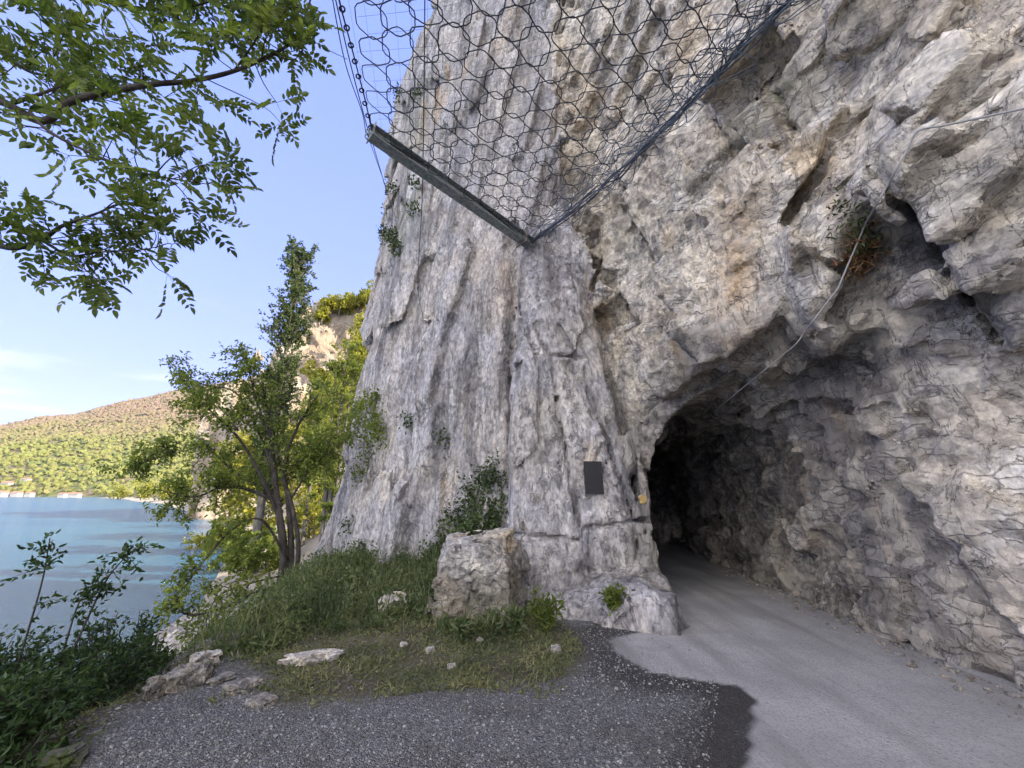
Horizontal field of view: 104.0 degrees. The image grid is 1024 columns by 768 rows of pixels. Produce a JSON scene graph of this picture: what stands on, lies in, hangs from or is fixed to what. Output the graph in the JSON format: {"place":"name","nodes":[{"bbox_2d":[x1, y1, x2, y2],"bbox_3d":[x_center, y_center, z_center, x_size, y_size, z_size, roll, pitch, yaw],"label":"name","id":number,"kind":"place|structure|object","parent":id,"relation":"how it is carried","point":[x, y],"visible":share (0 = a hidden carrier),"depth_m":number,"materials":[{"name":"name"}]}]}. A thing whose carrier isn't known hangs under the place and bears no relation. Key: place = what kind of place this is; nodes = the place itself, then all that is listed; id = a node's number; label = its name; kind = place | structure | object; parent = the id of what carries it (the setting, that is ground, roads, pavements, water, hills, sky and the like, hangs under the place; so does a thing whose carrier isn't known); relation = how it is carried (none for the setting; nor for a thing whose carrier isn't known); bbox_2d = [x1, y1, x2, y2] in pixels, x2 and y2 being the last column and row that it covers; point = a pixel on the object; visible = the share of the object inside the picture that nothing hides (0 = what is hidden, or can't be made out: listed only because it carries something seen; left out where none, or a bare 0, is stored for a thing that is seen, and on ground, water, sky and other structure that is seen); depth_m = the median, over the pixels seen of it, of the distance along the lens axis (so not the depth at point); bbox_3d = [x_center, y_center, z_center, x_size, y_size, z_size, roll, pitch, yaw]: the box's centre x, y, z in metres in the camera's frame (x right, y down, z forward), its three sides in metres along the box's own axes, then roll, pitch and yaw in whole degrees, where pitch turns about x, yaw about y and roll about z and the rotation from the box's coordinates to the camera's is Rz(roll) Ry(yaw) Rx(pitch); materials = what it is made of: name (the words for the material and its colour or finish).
{"place":"outdoors","nodes":[
{"label":"outdoors","id":0,"kind":"place"},
{"bbox_2d":[0,399,196,497],"bbox_3d":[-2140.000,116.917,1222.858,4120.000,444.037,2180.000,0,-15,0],"label":"hill","id":1,"kind":"structure","parent":0,"point":[88,491],"depth_m":746.54,"materials":[{"name":"green plant"}]},
{"bbox_2d":[0,491,10,496],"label":"house","id":2,"kind":"structure","parent":1,"relation":"on","point":[4,493],"depth_m":629.95,"materials":[{"name":"white paint"}]},
{"bbox_2d":[0,481,14,485],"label":"house","id":3,"kind":"structure","parent":1,"relation":"on","point":[11,483],"depth_m":710.16,"materials":[{"name":"grey paint"}]},
{"bbox_2d":[10,491,23,496],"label":"house","id":4,"kind":"structure","parent":1,"relation":"on","point":[16,494],"depth_m":635.15,"materials":[{"name":"grey paint"}]},
{"bbox_2d":[20,478,31,481],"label":"house","id":5,"kind":"structure","parent":1,"relation":"on","point":[25,479],"depth_m":719.18,"materials":[{"name":"grey paint"}]},
{"bbox_2d":[24,492,35,496],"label":"house","id":6,"kind":"structure","parent":1,"relation":"on","point":[29,494],"depth_m":628.52,"materials":[{"name":"white paint"}]},
{"bbox_2d":[57,493,68,497],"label":"house","id":7,"kind":"structure","parent":1,"relation":"on","point":[62,495],"depth_m":498.80,"materials":[{"name":"white paint"}]},
{"bbox_2d":[71,492,82,497],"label":"house","id":8,"kind":"structure","parent":1,"relation":"on","point":[76,494],"depth_m":479.89,"materials":[{"name":"white paint"}]},
{"bbox_2d":[0,382,241,496],"bbox_3d":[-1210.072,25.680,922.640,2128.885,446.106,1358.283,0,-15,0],"label":"forest","id":9,"kind":"object","parent":1,"relation":"on","point":[71,434],"visible":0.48,"depth_m":942.92,"materials":[{"name":"green plant"}]},
{"bbox_2d":[0,497,229,679],"bbox_3d":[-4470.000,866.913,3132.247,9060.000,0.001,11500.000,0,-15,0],"label":"lake","id":10,"kind":"structure","parent":0,"point":[93,528],"depth_m":25.41,"materials":[{"name":"liquid"}]},
{"bbox_2d":[0,0,432,424],"label":"sky","id":11,"kind":"structure","parent":0,"point":[328,191],"materials":[{"name":"blue"}]},
{"bbox_2d":[299,377,337,420],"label":"crag tree","id":12,"kind":"object","parent":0,"point":[312,400],"visible":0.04,"depth_m":62.12,"materials":[{"name":"green plant"}]},
{"bbox_2d":[26,621,719,767],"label":"gravel","id":13,"kind":"structure","parent":0,"point":[234,762],"depth_m":2.85,"materials":[{"name":"grey gravel"}]},
{"bbox_2d":[0,494,1023,767],"bbox_3d":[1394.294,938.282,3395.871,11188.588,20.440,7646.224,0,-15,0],"label":"ground","id":14,"kind":"structure","parent":0,"point":[808,688],"depth_m":3.12,"materials":[{"name":"grey gravel"}]},
{"bbox_2d":[0,529,67,673],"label":"sapling","id":15,"kind":"object","parent":14,"relation":"on","point":[35,561],"visible":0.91,"depth_m":3.46,"materials":[{"name":"green plant"}]},
{"bbox_2d":[0,650,107,767],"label":"dark shrub","id":16,"kind":"object","parent":14,"relation":"on","point":[28,710],"visible":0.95,"depth_m":2.59,"materials":[{"name":"green plant"}]},
{"bbox_2d":[34,742,90,767],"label":"rock","id":17,"kind":"object","parent":14,"relation":"on","point":[74,755],"visible":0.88,"depth_m":2.43,"materials":[{"name":"stone"}]},
{"bbox_2d":[51,575,118,682],"bbox_3d":[-3.729,2.303,3.465,0.312,1.215,0.462,5,-16,-19],"label":"sapling","id":18,"kind":"object","parent":14,"relation":"on","point":[87,594],"visible":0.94,"depth_m":3.49,"materials":[{"name":"green plant"}]},
{"bbox_2d":[0,609,179,724],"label":"dark shrub","id":19,"kind":"object","parent":14,"relation":"on","point":[120,675],"visible":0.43,"depth_m":3.60,"materials":[{"name":"green plant"}]},
{"bbox_2d":[33,610,180,683],"bbox_3d":[-4.234,3.152,4.409,1.324,1.293,1.383,0,-15,0],"label":"dark shrub","id":20,"kind":"object","parent":14,"relation":"on","point":[166,649],"visible":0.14,"depth_m":4.41,"materials":[{"name":"green plant"}]},
{"bbox_2d":[60,536,165,682],"bbox_3d":[-3.640,2.170,3.534,0.663,1.562,0.323,10,-18,-32],"label":"sapling","id":21,"kind":"object","parent":14,"relation":"on","point":[125,549],"visible":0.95,"depth_m":3.67,"materials":[{"name":"green plant"}]},
{"bbox_2d":[108,482,130,498],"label":"shoreline tree","id":22,"kind":"object","parent":14,"relation":"on","point":[121,493],"visible":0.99,"depth_m":317.88,"materials":[{"name":"green plant"}]},
{"bbox_2d":[133,480,156,499],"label":"shoreline tree","id":23,"kind":"object","parent":14,"relation":"on","point":[145,494],"visible":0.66,"depth_m":250.30,"materials":[{"name":"green plant"}]},
{"bbox_2d":[141,675,167,701],"bbox_3d":[-3.060,2.642,3.485,0.199,0.212,0.255,-8,-17,27],"label":"rock","id":24,"kind":"object","parent":14,"relation":"on","point":[153,688],"visible":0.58,"depth_m":3.41,"materials":[{"name":"grey stone"}]},
{"bbox_2d":[155,483,173,500],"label":"shoreline tree","id":25,"kind":"object","parent":14,"relation":"on","point":[164,495],"visible":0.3,"depth_m":204.66,"materials":[{"name":"green plant"}]},
{"bbox_2d":[0,0,345,318],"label":"ash tree","id":26,"kind":"object","parent":14,"relation":"on","point":[258,18],"visible":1,"depth_m":2.91,"materials":[{"name":"green plant"}]},
{"bbox_2d":[168,480,187,500],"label":"shoreline tree","id":27,"kind":"object","parent":14,"relation":"on","point":[171,490],"visible":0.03,"depth_m":153.25,"materials":[{"name":"green plant"}]},
{"bbox_2d":[164,661,213,693],"bbox_3d":[-2.910,2.637,3.568,0.389,0.264,0.272,8,-18,-28],"label":"rock","id":28,"kind":"object","parent":14,"relation":"on","point":[179,677],"visible":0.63,"depth_m":3.52,"materials":[{"name":"grey stone"}]},
{"bbox_2d":[151,608,240,655],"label":"pebbles","id":29,"kind":"object","parent":14,"relation":"on","point":[168,639],"visible":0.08,"depth_m":10.99,"materials":[{"name":"stone"}]},
{"bbox_2d":[181,523,224,549],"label":"shore bush","id":30,"kind":"object","parent":14,"relation":"on","point":[197,541],"visible":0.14,"depth_m":30.36,"materials":[{"name":"green plant"}]},
{"bbox_2d":[189,649,222,664],"bbox_3d":[-3.020,2.717,3.944,0.222,0.161,0.269,-15,-21,43],"label":"stone","id":31,"kind":"object","parent":14,"relation":"on","point":[212,656],"visible":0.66,"depth_m":3.91,"materials":[{"name":"grey stone"}]},
{"bbox_2d":[205,671,236,685],"bbox_3d":[-2.605,2.660,3.603,0.171,0.076,0.240,-3,-16,12],"label":"stone","id":32,"kind":"object","parent":14,"relation":"on","point":[223,677],"visible":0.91,"depth_m":3.56,"materials":[{"name":"grey stone"}]},
{"bbox_2d":[188,443,255,528],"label":"sunlit tree","id":33,"kind":"object","parent":14,"relation":"on","point":[231,503],"visible":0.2,"depth_m":39.61,"materials":[{"name":"green plant"}]},
{"bbox_2d":[89,340,362,650],"bbox_3d":[-7.622,2.389,9.969,6.336,7.105,4.094,-6,-17,21],"label":"broadleaf tree","id":34,"kind":"object","parent":14,"relation":"on","point":[308,453],"visible":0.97,"depth_m":9.74,"materials":[{"name":"green plant"}]},
{"bbox_2d":[198,519,274,571],"bbox_3d":[-15.234,8.985,22.175,3.643,2.926,3.493,0,-15,0],"label":"shore bush","id":35,"kind":"object","parent":14,"relation":"on","point":[214,563],"visible":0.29,"depth_m":21.63,"materials":[{"name":"green plant"}]},
{"bbox_2d":[221,675,265,695],"bbox_3d":[-2.314,2.588,3.429,0.334,0.106,0.243,0,-15,0],"label":"stone","id":36,"kind":"object","parent":14,"relation":"on","point":[246,685],"visible":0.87,"depth_m":3.37,"materials":[{"name":"grey stone"}]},
{"bbox_2d":[218,523,295,580],"bbox_3d":[-11.634,7.924,18.510,2.828,2.828,3.409,6,-16,-20],"label":"shore bush","id":37,"kind":"object","parent":14,"relation":"on","point":[252,556],"visible":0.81,"depth_m":17.81,"materials":[{"name":"green plant"}]},
{"bbox_2d":[217,427,303,536],"bbox_3d":[-18.043,7.353,29.189,5.395,9.188,4.915,0,-15,0],"label":"sunlit tree","id":38,"kind":"object","parent":14,"relation":"on","point":[250,512],"visible":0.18,"depth_m":28.60,"materials":[{"name":"green plant"}]},
{"bbox_2d":[244,692,277,709],"bbox_3d":[-1.997,2.527,3.185,0.243,0.083,0.174,-9,-18,29],"label":"stone","id":39,"kind":"object","parent":14,"relation":"on","point":[260,700],"visible":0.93,"depth_m":3.15,"materials":[{"name":"grey stone"}]},
{"bbox_2d":[186,300,364,519],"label":"crag","id":40,"kind":"structure","parent":14,"relation":"on","point":[319,348],"depth_m":80.79,"materials":[{"name":"stone"}]},
{"bbox_2d":[298,359,332,391],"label":"crag tree","id":41,"kind":"object","parent":40,"relation":"on","point":[310,373],"visible":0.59,"depth_m":73.76,"materials":[{"name":"green plant"}]},
{"bbox_2d":[314,306,331,325],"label":"crag tree","id":42,"kind":"object","parent":40,"relation":"on","point":[321,314],"visible":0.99,"depth_m":86.56,"materials":[{"name":"green plant"}]},
{"bbox_2d":[317,293,342,317],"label":"crag tree","id":43,"kind":"object","parent":40,"relation":"on","point":[331,302],"visible":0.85,"depth_m":87.82,"materials":[{"name":"green plant"}]},
{"bbox_2d":[328,294,355,315],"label":"crag tree","id":44,"kind":"object","parent":40,"relation":"on","point":[344,305],"visible":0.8,"depth_m":89.81,"materials":[{"name":"green plant"}]},
{"bbox_2d":[343,291,358,313],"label":"crag tree","id":45,"kind":"object","parent":40,"relation":"on","point":[349,297],"visible":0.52,"depth_m":91.11,"materials":[{"name":"green plant"}]},
{"bbox_2d":[341,336,365,359],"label":"crag tree","id":46,"kind":"object","parent":40,"relation":"on","point":[354,350],"visible":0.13,"depth_m":71.67,"materials":[{"name":"green plant"}]},
{"bbox_2d":[347,312,364,337],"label":"crag tree","id":47,"kind":"object","parent":40,"relation":"on","point":[358,322],"visible":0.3,"depth_m":79.45,"materials":[{"name":"green plant"}]},
{"bbox_2d":[350,328,361,339],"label":"crag tree","id":48,"kind":"object","parent":40,"relation":"on","point":[359,334],"visible":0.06,"depth_m":74.34,"materials":[{"name":"green plant"}]},
{"bbox_2d":[352,287,366,312],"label":"crag tree","id":49,"kind":"object","parent":40,"relation":"on","point":[363,305],"visible":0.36,"depth_m":91.74,"materials":[{"name":"green plant"}]},
{"bbox_2d":[352,289,370,307],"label":"crag tree","id":50,"kind":"object","parent":40,"relation":"on","point":[362,300],"visible":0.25,"depth_m":90.56,"materials":[{"name":"green plant"}]},
{"bbox_2d":[362,279,373,301],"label":"crag tree","id":51,"kind":"object","parent":40,"relation":"on","point":[368,292],"visible":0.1,"depth_m":89.28,"materials":[{"name":"green plant"}]},
{"bbox_2d":[248,235,319,542],"bbox_3d":[-12.526,0.265,21.565,3.048,18.734,3.150,0,-15,0],"label":"poplar tree","id":52,"kind":"object","parent":14,"relation":"on","point":[290,327],"visible":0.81,"depth_m":22.11,"materials":[{"name":"green plant"}]},
{"bbox_2d":[16,556,585,764],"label":"grass","id":53,"kind":"structure","parent":14,"relation":"on","point":[465,681],"depth_m":3.90,"materials":[{"name":"green plant"}]},
{"bbox_2d":[279,416,322,501],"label":"sunlit tree","id":54,"kind":"object","parent":14,"relation":"on","point":[293,487],"visible":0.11,"depth_m":50.63,"materials":[{"name":"green plant"}]},
{"bbox_2d":[284,485,322,548],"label":"shore bush","id":55,"kind":"object","parent":14,"relation":"on","point":[315,511],"visible":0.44,"depth_m":22.10,"materials":[{"name":"green plant"}]},
{"bbox_2d":[277,648,345,666],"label":"stone slab","id":56,"kind":"structure","parent":14,"relation":"on","point":[310,657],"depth_m":3.93,"materials":[{"name":"grey stone"}]},
{"bbox_2d":[294,375,337,546],"bbox_3d":[-11.200,4.300,22.632,2.237,9.701,2.451,0,-15,0],"label":"young tree","id":57,"kind":"object","parent":14,"relation":"on","point":[310,481],"visible":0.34,"depth_m":22.53,"materials":[{"name":"green plant"}]},
{"bbox_2d":[294,372,356,501],"bbox_3d":[-17.243,5.323,38.014,6.623,13.383,6.368,13,-20,-39],"label":"sunlit tree","id":58,"kind":"object","parent":14,"relation":"on","point":[317,486],"visible":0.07,"depth_m":37.53,"materials":[{"name":"green plant"}]},
{"bbox_2d":[312,338,365,541],"bbox_3d":[-9.017,2.448,20.615,2.611,10.832,2.472,5,-16,-18],"label":"tree","id":59,"kind":"object","parent":14,"relation":"on","point":[329,497],"visible":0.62,"depth_m":20.66,"materials":[{"name":"green plant"}]},
{"bbox_2d":[161,516,524,666],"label":"undergrowth","id":60,"kind":"object","parent":14,"relation":"on","point":[338,572],"visible":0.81,"depth_m":5.42,"materials":[{"name":"green plant"}]},
{"bbox_2d":[323,339,368,487],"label":"sunlit tree","id":61,"kind":"object","parent":14,"relation":"on","point":[362,354],"visible":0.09,"depth_m":30.60,"materials":[{"name":"green plant"}]},
{"bbox_2d":[378,591,406,612],"bbox_3d":[-1.687,3.119,5.680,0.421,0.338,0.332,4,-16,-15],"label":"rock","id":62,"kind":"object","parent":14,"relation":"on","point":[391,599],"visible":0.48,"depth_m":5.60,"materials":[{"name":"stone"}]},
{"bbox_2d":[400,641,407,646],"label":"stone","id":63,"kind":"object","parent":14,"relation":"on","point":[402,644],"visible":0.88,"depth_m":4.36,"materials":[{"name":"grey stone"}]},
{"bbox_2d":[424,646,435,653],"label":"stone","id":64,"kind":"object","parent":14,"relation":"on","point":[428,649],"visible":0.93,"depth_m":4.21,"materials":[{"name":"grey stone"}]},
{"bbox_2d":[447,662,456,669],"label":"stone","id":65,"kind":"object","parent":14,"relation":"on","point":[450,665],"visible":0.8,"depth_m":3.81,"materials":[{"name":"grey stone"}]},
{"bbox_2d":[449,614,476,643],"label":"weed","id":66,"kind":"object","parent":14,"relation":"on","point":[462,627],"visible":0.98,"depth_m":4.46,"materials":[{"name":"green plant"}]},
{"bbox_2d":[425,518,530,624],"bbox_3d":[-0.438,2.876,5.711,1.734,1.786,1.326,0,-15,0],"label":"boulder","id":67,"kind":"object","parent":14,"relation":"on","point":[472,569],"visible":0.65,"depth_m":5.32,"materials":[{"name":"stone"}]},
{"bbox_2d":[503,600,531,637],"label":"weed","id":68,"kind":"object","parent":14,"relation":"on","point":[516,616],"visible":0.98,"depth_m":4.69,"materials":[{"name":"green plant"}]},
{"bbox_2d":[524,585,565,634],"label":"weed","id":69,"kind":"object","parent":14,"relation":"on","point":[547,610],"visible":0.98,"depth_m":4.83,"materials":[{"name":"green plant"}]},
{"bbox_2d":[550,644,561,653],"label":"stone","id":70,"kind":"object","parent":14,"relation":"on","point":[557,648],"visible":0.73,"depth_m":4.22,"materials":[{"name":"grey stone"}]},
{"bbox_2d":[313,0,1023,691],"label":"cliff","id":71,"kind":"structure","parent":14,"relation":"on","point":[857,452],"depth_m":6.04,"materials":[{"name":"stone"}]},
{"bbox_2d":[340,384,389,486],"bbox_3d":[-4.772,1.502,12.842,1.659,3.569,5.592,5,-16,-18],"label":"cliff shrub","id":72,"kind":"object","parent":71,"relation":"on","point":[359,408],"visible":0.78,"depth_m":11.06,"materials":[{"name":"green plant"}]},
{"bbox_2d":[338,515,397,560],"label":"ivy","id":73,"kind":"object","parent":71,"relation":"attached to","point":[344,525],"visible":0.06,"depth_m":9.87,"materials":[{"name":"green plant"}]},
{"bbox_2d":[376,174,421,256],"bbox_3d":[-4.379,-6.704,15.228,1.592,7.057,6.202,5,-16,-18],"label":"cliff shrub","id":74,"kind":"object","parent":71,"relation":"on","point":[395,240],"visible":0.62,"depth_m":12.68,"materials":[{"name":"green plant"}]},
{"bbox_2d":[391,82,422,162],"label":"cliff shrub","id":75,"kind":"object","parent":71,"relation":"on","point":[413,93],"visible":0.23,"depth_m":16.63,"materials":[{"name":"green plant"}]},
{"bbox_2d":[418,0,424,316],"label":"hanging rope","id":76,"kind":"object","parent":71,"relation":"hanging from","point":[423,143],"visible":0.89,"depth_m":6.77,"materials":[{"name":"grey metal"}]},
{"bbox_2d":[396,410,450,457],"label":"cliff shrub","id":77,"kind":"object","parent":71,"relation":"on","point":[411,422],"visible":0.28,"depth_m":9.79,"materials":[{"name":"green plant"}]},
{"bbox_2d":[364,121,535,248],"bbox_3d":[-0.884,-3.608,7.747,4.026,0.631,0.340,14,-21,-42],"label":"steel post","id":78,"kind":"object","parent":71,"relation":"attached to","point":[440,183],"visible":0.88,"depth_m":7.38,"materials":[{"name":"grey metal"}]},
{"bbox_2d":[332,0,365,132],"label":"guy cable","id":79,"kind":"object","parent":78,"relation":"attached to","point":[345,63],"visible":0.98,"depth_m":5.29,"materials":[{"name":"grey metal"}]},
{"bbox_2d":[335,0,367,129],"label":"guy cable","id":80,"kind":"object","parent":78,"relation":"attached to","point":[350,62],"visible":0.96,"depth_m":5.29,"materials":[{"name":"grey metal"}]},
{"bbox_2d":[373,145,396,220],"bbox_3d":[-2.951,-4.562,9.535,0.025,2.658,5.752,4,-16,-13],"label":"guy cable","id":81,"kind":"object","parent":78,"relation":"attached to","point":[383,180],"visible":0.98,"depth_m":8.41,"materials":[{"name":"grey metal"}]},
{"bbox_2d":[338,0,819,250],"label":"ring net","id":82,"kind":"object","parent":78,"relation":"attached to","point":[738,50],"visible":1,"depth_m":5.44,"materials":[{"name":"grey metal"}]},
{"bbox_2d":[409,449,508,560],"bbox_3d":[-1.197,2.708,8.268,2.416,2.670,0.981,-11,-19,34],"label":"ivy","id":83,"kind":"object","parent":71,"relation":"attached to","point":[473,527],"visible":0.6,"depth_m":8.16,"materials":[{"name":"green plant"}]},
{"bbox_2d":[583,461,603,493],"bbox_3d":[1.405,1.620,6.927,0.323,0.552,0.110,2,-16,-8],"label":"plaque","id":84,"kind":"object","parent":71,"relation":"attached to","point":[593,476],"visible":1,"depth_m":6.89,"materials":[{"name":"grey metal"}]},
{"bbox_2d":[598,582,628,616],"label":"weed","id":85,"kind":"object","parent":71,"relation":"on","point":[611,593],"visible":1,"depth_m":5.04,"materials":[{"name":"green plant"}]},
{"bbox_2d":[638,495,646,503],"bbox_3d":[2.187,1.922,6.667,0.155,0.152,0.070,6,-16,-19],"label":"trail mark","id":86,"kind":"object","parent":71,"relation":"attached to","point":[643,499],"visible":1,"depth_m":6.64,"materials":[{"name":"yellow paint"}]},
{"bbox_2d":[814,218,892,290],"bbox_3d":[3.571,-1.372,4.203,0.841,0.755,0.532,0,-15,0],"label":"dry plant","id":87,"kind":"object","parent":71,"relation":"attached to","point":[856,263],"visible":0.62,"depth_m":4.14,"materials":[{"name":"plant"}]},
{"bbox_2d":[821,177,885,254],"bbox_3d":[3.484,-1.718,4.121,0.711,0.870,0.368,9,-18,-31],"label":"cliff shrub","id":88,"kind":"object","parent":71,"relation":"on","point":[850,224],"visible":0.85,"depth_m":4.04,"materials":[{"name":"green plant"}]},
{"bbox_2d":[718,107,1023,407],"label":"loose cable","id":89,"kind":"object","parent":71,"relation":"attached to","point":[904,155],"visible":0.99,"depth_m":3.48,"materials":[{"name":"grey metal"}]},
{"bbox_2d":[719,570,1023,719],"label":"rubble","id":90,"kind":"object","parent":14,"relation":"on","point":[970,676],"visible":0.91,"depth_m":4.25,"materials":[{"name":"grey stone"}]}
]}

